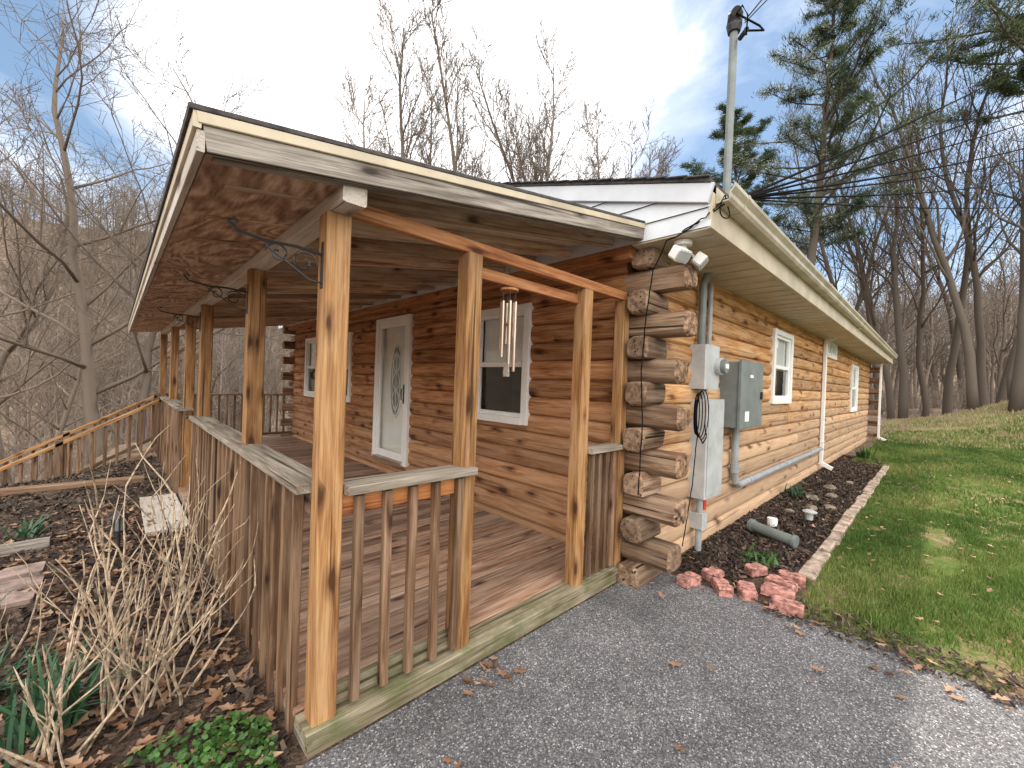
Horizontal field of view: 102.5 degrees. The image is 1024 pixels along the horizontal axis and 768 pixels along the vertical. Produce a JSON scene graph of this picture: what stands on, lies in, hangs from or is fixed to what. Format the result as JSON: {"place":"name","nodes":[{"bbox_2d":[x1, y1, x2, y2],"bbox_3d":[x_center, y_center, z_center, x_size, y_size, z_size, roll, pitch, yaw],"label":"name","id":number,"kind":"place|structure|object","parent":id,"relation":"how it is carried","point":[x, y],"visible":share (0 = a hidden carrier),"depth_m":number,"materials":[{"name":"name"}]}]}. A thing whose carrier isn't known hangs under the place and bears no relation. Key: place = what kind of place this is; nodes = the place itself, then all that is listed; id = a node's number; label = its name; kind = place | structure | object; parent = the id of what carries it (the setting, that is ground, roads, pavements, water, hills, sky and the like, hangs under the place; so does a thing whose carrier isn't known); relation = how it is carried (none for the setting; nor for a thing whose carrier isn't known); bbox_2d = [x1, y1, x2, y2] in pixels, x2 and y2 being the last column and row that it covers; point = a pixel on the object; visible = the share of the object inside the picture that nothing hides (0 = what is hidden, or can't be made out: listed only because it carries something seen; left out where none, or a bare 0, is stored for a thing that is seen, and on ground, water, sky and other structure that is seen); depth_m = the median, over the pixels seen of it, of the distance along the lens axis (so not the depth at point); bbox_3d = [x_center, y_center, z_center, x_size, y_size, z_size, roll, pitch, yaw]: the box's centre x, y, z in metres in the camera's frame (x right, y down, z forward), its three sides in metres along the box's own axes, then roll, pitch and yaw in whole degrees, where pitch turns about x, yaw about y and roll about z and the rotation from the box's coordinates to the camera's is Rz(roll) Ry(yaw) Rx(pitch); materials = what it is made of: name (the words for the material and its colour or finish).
{"place":"outdoors","nodes":[
{"label":"outdoors","id":0,"kind":"place"},
{"bbox_2d":[0,561,45,609],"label":"paver path","id":1,"kind":"structure","parent":0,"point":[16,597],"depth_m":2.73,"materials":[{"name":"stone"}]},
{"bbox_2d":[0,213,1023,767],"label":"ground","id":2,"kind":"structure","parent":0,"point":[934,537],"depth_m":2.81,"materials":[{"name":"soil"}]},
{"bbox_2d":[0,574,54,664],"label":"bare shrub","id":3,"kind":"object","parent":2,"relation":"on","point":[27,630],"visible":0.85,"depth_m":2.04,"materials":[{"name":"beige plant"}]},
{"bbox_2d":[0,512,56,541],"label":"daffodil plant","id":4,"kind":"object","parent":2,"relation":"on","point":[25,533],"visible":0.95,"depth_m":3.47,"materials":[{"name":"green plant"}]},
{"bbox_2d":[0,79,133,413],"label":"bare tree","id":5,"kind":"object","parent":2,"relation":"on","point":[47,380],"visible":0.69,"depth_m":12.13,"materials":[{"name":"brown plant"}]},
{"bbox_2d":[0,53,161,483],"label":"bare tree","id":6,"kind":"object","parent":2,"relation":"on","point":[7,352],"visible":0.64,"depth_m":13.29,"materials":[{"name":"brown plant"}]},
{"bbox_2d":[0,225,180,477],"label":"bare tree","id":7,"kind":"object","parent":2,"relation":"on","point":[62,426],"visible":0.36,"depth_m":22.46,"materials":[{"name":"brown plant"}]},
{"bbox_2d":[0,551,225,767],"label":"bare shrub","id":8,"kind":"object","parent":2,"relation":"on","point":[7,755],"visible":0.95,"depth_m":1.57,"materials":[{"name":"beige plant"}]},
{"bbox_2d":[108,510,129,553],"bbox_3d":[-3.136,1.200,3.278,0.130,0.380,0.130,2,0,-44],"label":"path light","id":9,"kind":"object","parent":2,"relation":"on","point":[118,529],"visible":0.66,"depth_m":3.25,"materials":[{"name":"black metal"}]},
{"bbox_2d":[2,426,257,748],"bbox_3d":[-1.665,0.823,1.822,1.112,1.201,0.753,2,0,31],"label":"bare shrub","id":10,"kind":"object","parent":2,"relation":"on","point":[112,633],"visible":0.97,"depth_m":1.73,"materials":[{"name":"beige plant"}]},
{"bbox_2d":[0,0,276,442],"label":"bare tree","id":11,"kind":"object","parent":2,"relation":"on","point":[146,359],"visible":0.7,"depth_m":10.51,"materials":[{"name":"brown plant"}]},
{"bbox_2d":[0,499,282,767],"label":"fallen leaves","id":12,"kind":"object","parent":2,"relation":"on","point":[214,693],"visible":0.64,"depth_m":2.00,"materials":[{"name":"brown plant"}]},
{"bbox_2d":[0,0,290,463],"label":"bare tree","id":13,"kind":"object","parent":2,"relation":"on","point":[90,390],"visible":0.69,"depth_m":10.88,"materials":[{"name":"brown plant"}]},
{"bbox_2d":[0,455,306,767],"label":"bark mulch","id":14,"kind":"object","parent":2,"relation":"on","point":[247,693],"visible":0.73,"depth_m":2.46,"materials":[{"name":"brown wood"}]},
{"bbox_2d":[0,632,68,697],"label":"daffodil plant","id":15,"kind":"object","parent":14,"relation":"on","point":[7,683],"visible":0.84,"depth_m":1.80,"materials":[{"name":"green plant"}]},
{"bbox_2d":[0,627,168,767],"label":"daffodil plant","id":16,"kind":"object","parent":14,"relation":"on","point":[20,730],"visible":0.64,"depth_m":1.62,"materials":[{"name":"green plant"}]},
{"bbox_2d":[189,711,277,767],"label":"groundcover plant","id":17,"kind":"object","parent":14,"relation":"on","point":[269,761],"visible":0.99,"depth_m":1.57,"materials":[{"name":"green plant"}]},
{"bbox_2d":[47,159,267,414],"bbox_3d":[-14.752,-3.087,17.537,7.044,12.529,8.766,2,0,-38],"label":"bare tree","id":18,"kind":"object","parent":2,"relation":"on","point":[196,379],"visible":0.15,"depth_m":17.41,"materials":[{"name":"brown plant"}]},
{"bbox_2d":[103,445,249,661],"bbox_3d":[-1.687,0.858,2.170,0.685,1.125,0.492,2,0,3],"label":"bare shrub","id":19,"kind":"object","parent":2,"relation":"on","point":[188,594],"visible":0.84,"depth_m":2.17,"materials":[{"name":"beige plant"}]},
{"bbox_2d":[117,719,237,767],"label":"groundcover plant","id":20,"kind":"object","parent":2,"relation":"on","point":[155,752],"visible":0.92,"depth_m":1.53,"materials":[{"name":"green plant"}]},
{"bbox_2d":[331,64,400,156],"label":"bare tree","id":21,"kind":"object","parent":2,"relation":"on","point":[349,84],"visible":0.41,"depth_m":20.62,"materials":[{"name":"brown plant"}]},
{"bbox_2d":[357,0,450,167],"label":"bare tree","id":22,"kind":"object","parent":2,"relation":"on","point":[404,33],"visible":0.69,"depth_m":21.04,"materials":[{"name":"brown plant"}]},
{"bbox_2d":[386,43,483,173],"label":"bare tree","id":23,"kind":"object","parent":2,"relation":"on","point":[431,141],"visible":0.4,"depth_m":25.32,"materials":[{"name":"brown plant"}]},
{"bbox_2d":[0,101,897,758],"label":"log cabin","id":24,"kind":"object","parent":2,"relation":"on","point":[426,495],"visible":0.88,"depth_m":2.97,"materials":[{"name":"brown wood"}]},
{"bbox_2d":[157,306,200,330],"bbox_3d":[-3.118,-0.611,3.848,0.320,0.195,0.024,2,0,-44],"label":"plant hook","id":25,"kind":"object","parent":24,"relation":"attached to","point":[177,318],"visible":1,"depth_m":3.88,"materials":[{"name":"black metal"}]},
{"bbox_2d":[182,272,248,313],"bbox_3d":[-1.745,-0.534,2.424,0.320,0.195,0.024,2,0,-44],"label":"plant hook","id":26,"kind":"object","parent":24,"relation":"attached to","point":[212,286],"visible":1,"depth_m":2.46,"materials":[{"name":"black metal"}]},
{"bbox_2d":[226,215,323,288],"bbox_3d":[-0.857,-0.477,1.503,0.320,0.195,0.024,2,0,-44],"label":"plant hook","id":27,"kind":"object","parent":24,"relation":"attached to","point":[283,244],"visible":1,"depth_m":1.53,"materials":[{"name":"black metal"}]},
{"bbox_2d":[304,332,354,401],"bbox_3d":[-3.284,-0.307,7.905,0.630,1.185,2.290,2,0,-44],"label":"window","id":28,"kind":"structure","parent":24,"relation":"in","point":[309,342],"depth_m":8.40,"materials":[{"name":"white plastic"}]},
{"bbox_2d":[372,314,414,466],"bbox_3d":[-1.693,0.079,5.877,0.183,2.060,1.000,2,0,-44],"label":"front door","id":29,"kind":"structure","parent":24,"relation":"in","point":[394,337],"depth_m":5.94,"materials":[{"name":"white plastic"}]},
{"bbox_2d":[477,303,533,425],"bbox_3d":[0.072,-0.192,4.427,0.630,1.175,0.860,2,0,-44],"label":"window","id":30,"kind":"structure","parent":24,"relation":"in","point":[507,398],"depth_m":4.38,"materials":[{"name":"white plastic"}]},
{"bbox_2d":[498,271,518,376],"bbox_3d":[-0.024,-0.353,2.368,0.110,0.620,0.110,2,0,-44],"label":"wind chime","id":31,"kind":"object","parent":24,"relation":"hanging from","point":[509,308],"visible":1,"depth_m":2.35,"materials":[{"name":"silver metal"}]},
{"bbox_2d":[638,195,729,545],"bbox_3d":[1.306,-0.017,2.834,0.676,2.444,0.475,2,0,-23],"label":"extension cord","id":32,"kind":"object","parent":24,"relation":"attached to","point":[695,426],"visible":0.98,"depth_m":2.99,"materials":[{"name":"black rubber"}]},
{"bbox_2d":[668,239,707,269],"bbox_3d":[1.217,-0.896,2.833,0.372,0.171,0.167,2,0,-29],"label":"security floodlight","id":33,"kind":"object","parent":24,"relation":"attached to","point":[680,252],"visible":0.99,"depth_m":2.78,"materials":[{"name":"white plastic"}]},
{"bbox_2d":[687,5,822,551],"bbox_3d":[3.783,-0.813,5.512,5.740,4.788,0.362,2,0,-44],"label":"electrical service","id":34,"kind":"object","parent":24,"relation":"attached to","point":[736,407],"visible":0.84,"depth_m":3.67,"materials":[{"name":"grey paint"}]},
{"bbox_2d":[736,0,1023,208],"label":"power lines","id":35,"kind":"object","parent":34,"relation":"attached to","point":[759,194],"visible":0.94,"depth_m":3.60,"materials":[{"name":"black rubber"}]},
{"bbox_2d":[763,328,793,403],"bbox_3d":[3.567,-0.231,5.925,0.990,0.995,0.630,2,0,-44],"label":"window","id":36,"kind":"structure","parent":24,"relation":"in","point":[780,338],"depth_m":5.90,"materials":[{"name":"white plastic"}]},
{"bbox_2d":[827,342,837,359],"bbox_3d":[6.283,-0.700,8.527,0.990,0.365,0.630,2,0,-44],"label":"outdoor light","id":37,"kind":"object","parent":24,"relation":"in","point":[832,348],"depth_m":8.31,"materials":[{"name":"white plastic"}]},
{"bbox_2d":[848,365,858,411],"bbox_3d":[8.719,0.113,10.910,1.140,1.195,0.630,2,0,-44],"label":"window","id":38,"kind":"structure","parent":24,"relation":"in","point":[854,372],"depth_m":10.87,"materials":[{"name":"white plastic"}]},
{"bbox_2d":[410,0,517,180],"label":"bare tree","id":39,"kind":"object","parent":2,"relation":"on","point":[455,160],"visible":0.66,"depth_m":19.87,"materials":[{"name":"brown plant"}]},
{"bbox_2d":[442,141,507,179],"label":"bare tree","id":40,"kind":"object","parent":2,"relation":"on","point":[484,166],"visible":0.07,"depth_m":29.25,"materials":[{"name":"brown plant"}]},
{"bbox_2d":[0,376,1007,484],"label":"woodland undergrowth","id":41,"kind":"object","parent":2,"relation":"on","point":[957,405],"visible":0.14,"depth_m":18.32,"materials":[{"name":"brown plant"}]},
{"bbox_2d":[442,23,573,181],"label":"bare tree","id":42,"kind":"object","parent":2,"relation":"on","point":[535,165],"visible":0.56,"depth_m":23.10,"materials":[{"name":"brown plant"}]},
{"bbox_2d":[0,146,1019,482],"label":"distant forest","id":43,"kind":"object","parent":2,"relation":"on","point":[1000,328],"visible":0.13,"depth_m":33.99,"materials":[{"name":"brown plant"}]},
{"bbox_2d":[493,92,573,180],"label":"bare tree","id":44,"kind":"object","parent":2,"relation":"on","point":[512,146],"visible":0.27,"depth_m":28.58,"materials":[{"name":"brown plant"}]},
{"bbox_2d":[507,15,601,181],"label":"bare tree","id":45,"kind":"object","parent":2,"relation":"on","point":[552,128],"visible":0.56,"depth_m":26.49,"materials":[{"name":"brown plant"}]},
{"bbox_2d":[561,135,616,179],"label":"bare tree","id":46,"kind":"object","parent":2,"relation":"on","point":[603,156],"visible":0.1,"depth_m":30.60,"materials":[{"name":"brown plant"}]},
{"bbox_2d":[568,96,639,178],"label":"bare tree","id":47,"kind":"object","parent":2,"relation":"on","point":[598,163],"visible":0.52,"depth_m":27.35,"materials":[{"name":"brown plant"}]},
{"bbox_2d":[575,96,722,178],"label":"bare tree","id":48,"kind":"object","parent":2,"relation":"on","point":[642,149],"visible":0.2,"depth_m":26.99,"materials":[{"name":"brown plant"}]},
{"bbox_2d":[639,154,672,176],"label":"bare tree","id":49,"kind":"object","parent":2,"relation":"on","point":[657,167],"visible":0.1,"depth_m":31.59,"materials":[{"name":"brown plant"}]},
{"bbox_2d":[641,136,683,176],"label":"bare tree","id":50,"kind":"object","parent":2,"relation":"on","point":[665,166],"visible":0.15,"depth_m":29.51,"materials":[{"name":"brown plant"}]},
{"bbox_2d":[442,580,1023,767],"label":"fallen leaves","id":51,"kind":"object","parent":2,"relation":"on","point":[469,680],"visible":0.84,"depth_m":2.07,"materials":[{"name":"brown plant"}]},
{"bbox_2d":[676,563,805,617],"bbox_3d":[1.738,1.492,3.111,0.787,0.080,0.745,2,0,36],"label":"scalloped brick edging","id":52,"kind":"object","parent":2,"relation":"on","point":[779,593],"visible":0.96,"depth_m":3.00,"materials":[{"name":"red brick"}]},
{"bbox_2d":[678,100,803,242],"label":"pine tree","id":53,"kind":"object","parent":2,"relation":"on","point":[767,154],"visible":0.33,"depth_m":24.05,"materials":[{"name":"green plant"}]},
{"bbox_2d":[678,454,886,586],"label":"bark mulch","id":54,"kind":"object","parent":2,"relation":"on","point":[778,503],"visible":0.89,"depth_m":4.50,"materials":[{"name":"brown wood"}]},
{"bbox_2d":[739,551,766,563],"bbox_3d":[2.062,1.479,3.507,0.287,0.103,0.216,2,0,-44],"label":"groundcover plant","id":55,"kind":"object","parent":54,"relation":"on","point":[751,555],"visible":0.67,"depth_m":3.51,"materials":[{"name":"green plant"}]},
{"bbox_2d":[739,542,785,569],"bbox_3d":[2.191,1.471,3.554,0.410,0.126,0.326,2,0,-35],"label":"daffodil plant","id":56,"kind":"object","parent":54,"relation":"on","point":[772,557],"visible":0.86,"depth_m":3.48,"materials":[{"name":"green plant"}]},
{"bbox_2d":[747,517,798,547],"bbox_3d":[2.721,1.474,4.160,0.592,0.152,0.455,2,0,-35],"label":"drain pipe","id":57,"kind":"object","parent":54,"relation":"on","point":[774,533],"visible":0.97,"depth_m":4.03,"materials":[{"name":"grey paint"}]},
{"bbox_2d":[784,509,794,513],"bbox_3d":[3.353,1.542,4.969,0.111,0.061,0.099,2,0,40],"label":"garden stone","id":58,"kind":"object","parent":54,"relation":"on","point":[789,510],"visible":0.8,"depth_m":4.95,"materials":[{"name":"beige stone"}]},
{"bbox_2d":[780,482,806,497],"bbox_3d":[3.933,1.468,5.774,0.456,0.238,0.339,2,0,8],"label":"daffodil plant","id":59,"kind":"object","parent":54,"relation":"on","point":[794,491],"visible":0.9,"depth_m":5.76,"materials":[{"name":"green plant"}]},
{"bbox_2d":[804,504,817,509],"bbox_3d":[3.745,1.553,5.136,0.163,0.079,0.132,2,0,-40],"label":"garden stone","id":60,"kind":"object","parent":54,"relation":"on","point":[810,506],"visible":0.72,"depth_m":5.11,"materials":[{"name":"beige stone"}]},
{"bbox_2d":[805,494,818,500],"bbox_3d":[4.111,1.565,5.624,0.191,0.092,0.140,2,0,-9],"label":"garden stone","id":61,"kind":"object","parent":54,"relation":"on","point":[813,497],"visible":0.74,"depth_m":5.59,"materials":[{"name":"beige stone"}]},
{"bbox_2d":[823,484,836,489],"bbox_3d":[4.855,1.584,6.278,0.156,0.098,0.183,2,0,18],"label":"garden stone","id":62,"kind":"object","parent":54,"relation":"on","point":[830,486],"visible":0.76,"depth_m":6.24,"materials":[{"name":"beige stone"}]},
{"bbox_2d":[824,504,836,509],"bbox_3d":[4.027,1.562,5.202,0.124,0.066,0.126,2,0,-31],"label":"garden stone","id":63,"kind":"object","parent":54,"relation":"on","point":[831,507],"visible":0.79,"depth_m":5.17,"materials":[{"name":"beige stone"}]},
{"bbox_2d":[825,493,837,497],"bbox_3d":[4.500,1.579,5.799,0.171,0.086,0.131,2,0,14],"label":"garden stone","id":64,"kind":"object","parent":54,"relation":"on","point":[831,495],"visible":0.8,"depth_m":5.76,"materials":[{"name":"beige stone"}]},
{"bbox_2d":[850,444,876,459],"bbox_3d":[7.919,1.527,9.257,0.426,0.376,0.495,2,0,-12],"label":"daffodil plant","id":65,"kind":"object","parent":54,"relation":"on","point":[864,453],"visible":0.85,"depth_m":9.23,"materials":[{"name":"green plant"}]},
{"bbox_2d":[802,509,816,524],"bbox_3d":[3.315,1.510,4.580,0.140,0.220,0.140,2,0,-44],"label":"path light","id":66,"kind":"object","parent":2,"relation":"on","point":[809,514],"visible":0.94,"depth_m":4.55,"materials":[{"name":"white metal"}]},
{"bbox_2d":[769,96,858,291],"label":"bare tree","id":67,"kind":"object","parent":2,"relation":"on","point":[827,269],"visible":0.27,"depth_m":25.81,"materials":[{"name":"brown plant"}]},
{"bbox_2d":[799,181,860,276],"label":"bare tree","id":68,"kind":"object","parent":2,"relation":"on","point":[827,245],"visible":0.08,"depth_m":30.94,"materials":[{"name":"brown plant"}]},
{"bbox_2d":[798,465,888,580],"bbox_3d":[5.038,1.631,5.880,7.588,0.092,0.133,2,0,-44],"label":"bed edging","id":69,"kind":"object","parent":2,"relation":"on","point":[811,567],"visible":0.66,"depth_m":4.27,"materials":[{"name":"stone"}]},
{"bbox_2d":[769,100,918,418],"bbox_3d":[18.978,-7.024,22.630,7.892,19.008,5.533,2,0,-17],"label":"bare tree","id":70,"kind":"object","parent":2,"relation":"on","point":[886,374],"visible":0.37,"depth_m":22.12,"materials":[{"name":"brown plant"}]},
{"bbox_2d":[716,0,986,265],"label":"pine tree","id":71,"kind":"object","parent":2,"relation":"on","point":[816,225],"visible":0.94,"depth_m":16.89,"materials":[{"name":"green plant"}]},
{"bbox_2d":[688,454,1022,642],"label":"fallen leaves","id":72,"kind":"object","parent":2,"relation":"on","point":[988,590],"visible":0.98,"depth_m":4.38,"materials":[{"name":"brown plant"}]},
{"bbox_2d":[796,91,919,414],"bbox_3d":[22.860,-8.747,27.757,6.567,22.330,5.823,2,0,21],"label":"bare tree","id":73,"kind":"object","parent":2,"relation":"on","point":[875,375],"visible":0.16,"depth_m":27.71,"materials":[{"name":"brown plant"}]},
{"bbox_2d":[764,598,1023,707],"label":"driveway edge debris","id":74,"kind":"object","parent":2,"relation":"on","point":[1014,680],"visible":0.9,"depth_m":2.32,"materials":[{"name":"brown plant"}]},
{"bbox_2d":[834,70,956,418],"bbox_3d":[20.193,-7.886,22.155,5.970,20.300,5.294,2,0,-44],"label":"bare tree","id":75,"kind":"object","parent":2,"relation":"on","point":[903,403],"visible":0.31,"depth_m":20.94,"materials":[{"name":"brown plant"}]},
{"bbox_2d":[845,97,948,311],"bbox_3d":[24.709,-8.068,27.692,5.558,21.315,6.268,2,0,3],"label":"bare tree","id":76,"kind":"object","parent":2,"relation":"on","point":[859,301],"visible":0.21,"depth_m":27.51,"materials":[{"name":"brown plant"}]},
{"bbox_2d":[841,127,959,335],"bbox_3d":[29.541,-7.915,32.105,6.087,20.909,8.681,2,0,-19],"label":"bare tree","id":77,"kind":"object","parent":2,"relation":"on","point":[889,294],"visible":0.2,"depth_m":31.31,"materials":[{"name":"brown plant"}]},
{"bbox_2d":[877,201,939,407],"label":"bare tree","id":78,"kind":"object","parent":2,"relation":"on","point":[934,374],"visible":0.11,"depth_m":36.99,"materials":[{"name":"brown plant"}]},
{"bbox_2d":[811,8,1022,409],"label":"bare tree","id":79,"kind":"object","parent":2,"relation":"on","point":[972,396],"visible":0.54,"depth_m":17.17,"materials":[{"name":"brown plant"}]},
{"bbox_2d":[876,106,994,408],"bbox_3d":[30.904,-9.026,30.523,6.567,22.330,5.823,2,0,39],"label":"bare tree","id":80,"kind":"object","parent":2,"relation":"on","point":[959,363],"visible":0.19,"depth_m":30.06,"materials":[{"name":"brown plant"}]},
{"bbox_2d":[867,57,1011,416],"bbox_3d":[21.787,-6.885,22.075,5.533,19.008,7.892,2,0,21],"label":"bare tree","id":81,"kind":"object","parent":2,"relation":"on","point":[921,375],"visible":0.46,"depth_m":21.87,"materials":[{"name":"brown plant"}]},
{"bbox_2d":[864,0,1023,298],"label":"pine tree","id":82,"kind":"object","parent":2,"relation":"on","point":[1004,86],"visible":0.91,"depth_m":16.68,"materials":[{"name":"green plant"}]},
{"bbox_2d":[867,399,1023,449],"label":"dry grass","id":83,"kind":"structure","parent":2,"relation":"on","point":[938,417],"depth_m":13.78,"materials":[{"name":"beige plant"}]},
{"bbox_2d":[887,0,1021,406],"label":"bare tree","id":84,"kind":"object","parent":2,"relation":"on","point":[980,348],"visible":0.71,"depth_m":18.46,"materials":[{"name":"brown plant"}]},
{"bbox_2d":[900,2,1023,414],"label":"bare tree","id":85,"kind":"object","parent":2,"relation":"on","point":[947,399],"visible":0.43,"depth_m":19.00,"materials":[{"name":"brown plant"}]},
{"bbox_2d":[941,25,1023,411],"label":"bare tree","id":86,"kind":"object","parent":2,"relation":"on","point":[1016,399],"visible":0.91,"depth_m":14.40,"materials":[{"name":"brown plant"}]},
{"bbox_2d":[941,49,1023,399],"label":"bare tree","id":87,"kind":"object","parent":2,"relation":"on","point":[1011,363],"visible":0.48,"depth_m":17.66,"materials":[{"name":"brown plant"}]},
{"bbox_2d":[976,257,1018,370],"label":"bare tree","id":88,"kind":"object","parent":2,"relation":"on","point":[1005,360],"visible":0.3,"depth_m":33.13,"materials":[{"name":"brown plant"}]},
{"bbox_2d":[995,197,1020,403],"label":"bare tree","id":89,"kind":"object","parent":2,"relation":"on","point":[1002,392],"visible":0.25,"depth_m":21.71,"materials":[{"name":"brown plant"}]},
{"bbox_2d":[0,0,1023,347],"label":"sky","id":90,"kind":"structure","parent":0,"point":[675,52],"materials":[{"name":"white"}]},
{"bbox_2d":[303,570,1023,767],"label":"asphalt driveway","id":91,"kind":"structure","parent":0,"point":[601,681],"depth_m":1.91,"materials":[{"name":"grey asphalt"}]},
{"bbox_2d":[801,498,1023,673],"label":"lawn grass","id":92,"kind":"structure","parent":0,"point":[892,538],"depth_m":3.22,"materials":[{"name":"green plant"}]},
{"bbox_2d":[851,424,1023,527],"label":"lawn grass","id":93,"kind":"structure","parent":0,"point":[899,450],"depth_m":8.03,"materials":[{"name":"green plant"}]}
]}

